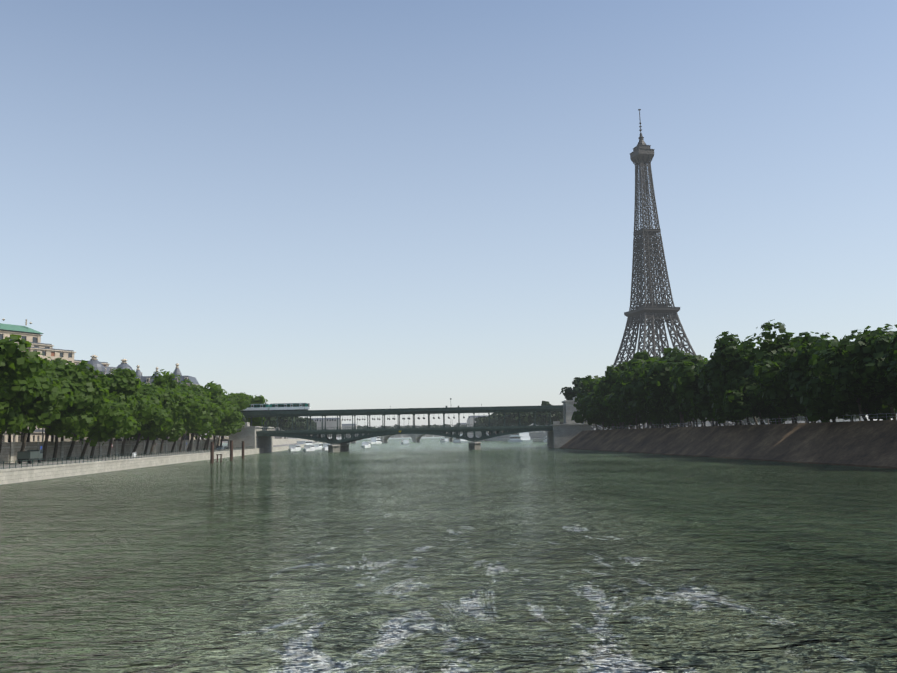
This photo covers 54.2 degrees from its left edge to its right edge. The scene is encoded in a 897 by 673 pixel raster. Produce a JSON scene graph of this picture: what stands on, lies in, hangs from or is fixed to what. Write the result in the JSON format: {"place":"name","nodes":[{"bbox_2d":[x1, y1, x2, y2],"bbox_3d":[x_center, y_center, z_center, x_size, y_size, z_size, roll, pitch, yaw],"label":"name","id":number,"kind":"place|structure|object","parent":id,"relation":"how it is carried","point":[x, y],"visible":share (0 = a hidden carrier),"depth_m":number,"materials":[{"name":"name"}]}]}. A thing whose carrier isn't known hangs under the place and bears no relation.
{"place":"outdoors","nodes":[
{"label":"outdoors","id":0,"kind":"place"},
{"bbox_2d":[33,431,228,441],"bbox_3d":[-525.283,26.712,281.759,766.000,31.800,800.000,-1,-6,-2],"label":"passy hill ground","id":1,"kind":"structure","parent":0,"point":[67,439],"depth_m":346.42,"materials":[{"name":"grey"}]},
{"bbox_2d":[0,318,200,441],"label":"buildings","id":2,"kind":"structure","parent":1,"relation":"on","point":[33,336],"depth_m":375.41,"materials":[{"name":"beige stone"}]},
{"bbox_2d":[200,415,863,439],"bbox_3d":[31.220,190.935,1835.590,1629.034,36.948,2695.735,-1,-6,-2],"label":"city blocks","id":3,"kind":"structure","parent":1,"relation":"on","point":[331,425],"depth_m":1450.29,"materials":[{"name":"grey"}]},
{"bbox_2d":[0,439,262,484],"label":"quay","id":4,"kind":"structure","parent":0,"point":[29,472],"depth_m":176.37,"materials":[{"name":"stone"}]},
{"bbox_2d":[17,450,42,463],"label":"truck","id":5,"kind":"object","parent":4,"relation":"on","point":[29,455],"visible":0.81,"depth_m":145.81,"materials":[{"name":"grey"}]},
{"bbox_2d":[41,428,197,456],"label":"street furniture","id":6,"kind":"object","parent":4,"relation":"on","point":[135,455],"visible":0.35,"depth_m":200.42,"materials":[{"name":"grey metal"}]},
{"bbox_2d":[0,446,252,468],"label":"quay railing","id":7,"kind":"object","parent":4,"relation":"on","point":[224,449],"visible":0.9,"depth_m":164.44,"materials":[{"name":"black metal"}]},
{"bbox_2d":[0,334,267,462],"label":"trees","id":8,"kind":"object","parent":4,"relation":"on","point":[125,403],"depth_m":177.41,"materials":[{"name":"green plant"}]},
{"bbox_2d":[114,439,223,449],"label":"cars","id":9,"kind":"object","parent":4,"relation":"on","point":[218,447],"visible":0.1,"depth_m":292.89,"materials":[{"name":"blue"}]},
{"bbox_2d":[82,398,562,444],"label":"bridge","id":10,"kind":"structure","parent":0,"point":[316,433],"depth_m":344.19,"materials":[{"name":"grey metal"}]},
{"bbox_2d":[240,403,310,411],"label":"metro train","id":11,"kind":"object","parent":10,"relation":"on","point":[279,407],"visible":0.21,"depth_m":348.29,"materials":[{"name":"white paint"}]},
{"bbox_2d":[266,415,545,421],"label":"columns","id":12,"kind":"structure","parent":10,"relation":"attached to","point":[404,418],"depth_m":347.00,"materials":[{"name":"grey metal"}]},
{"bbox_2d":[0,437,896,672],"bbox_3d":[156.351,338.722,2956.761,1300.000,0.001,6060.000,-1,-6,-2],"label":"water","id":13,"kind":"structure","parent":0,"point":[426,555],"depth_m":36.05,"materials":[{"name":"green liquid"}]},
{"bbox_2d":[210,440,243,462],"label":"mooring piles","id":14,"kind":"object","parent":13,"relation":"on","point":[212,452],"visible":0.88,"depth_m":214.83,"materials":[{"name":"brown wood"}]},
{"bbox_2d":[288,432,546,450],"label":"boats","id":15,"kind":"object","parent":13,"relation":"on","point":[515,437],"visible":0.62,"depth_m":605.44,"materials":[{"name":"white paint"}]},
{"bbox_2d":[0,0,896,438],"label":"sky","id":16,"kind":"structure","parent":0,"point":[323,204],"materials":[{"name":"blue"}]},
{"bbox_2d":[453,432,546,441],"bbox_3d":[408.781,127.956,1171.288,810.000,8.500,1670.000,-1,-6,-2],"label":"quay","id":17,"kind":"structure","parent":0,"point":[537,436],"depth_m":727.42,"materials":[{"name":"stone"}]},
{"bbox_2d":[203,376,896,439],"bbox_3d":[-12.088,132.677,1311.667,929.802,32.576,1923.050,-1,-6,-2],"label":"trees","id":18,"kind":"object","parent":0,"point":[569,393],"depth_m":721.14,"materials":[{"name":"green plant"}]},
{"bbox_2d":[549,420,896,468],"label":"island bank","id":19,"kind":"structure","parent":0,"point":[862,443],"depth_m":159.41,"materials":[{"name":"grey stone"}]},
{"bbox_2d":[571,319,896,429],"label":"island trees","id":20,"kind":"object","parent":19,"relation":"on","point":[818,378],"depth_m":172.84,"materials":[{"name":"green plant"}]},
{"bbox_2d":[592,413,896,429],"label":"island fence","id":21,"kind":"object","parent":19,"relation":"on","point":[868,417],"visible":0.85,"depth_m":173.40,"materials":[{"name":"grey"}]},
{"label":"ground surface","id":22,"kind":"structure","parent":0,"visible":0},
{"bbox_2d":[220,439,322,452],"bbox_3d":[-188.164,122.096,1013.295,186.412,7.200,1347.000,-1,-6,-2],"label":"bank","id":23,"kind":"object","parent":22,"relation":"on","point":[281,444],"visible":0.25,"depth_m":533.68,"materials":[{"name":"white concrete"}]},
{"bbox_2d":[310,431,488,443],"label":"distant bridge","id":24,"kind":"structure","parent":22,"relation":"on","point":[414,437],"depth_m":841.71,"materials":[{"name":"stone"}]},
{"bbox_2d":[229,397,601,452],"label":"bridge piers","id":25,"kind":"structure","parent":22,"relation":"on","point":[559,435],"depth_m":335.26,"materials":[{"name":"grey stone"}]},
{"bbox_2d":[591,109,752,429],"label":"lattice tower","id":26,"kind":"structure","parent":22,"relation":"on","point":[653,312],"depth_m":867.90,"materials":[{"name":"metal"}]}
]}

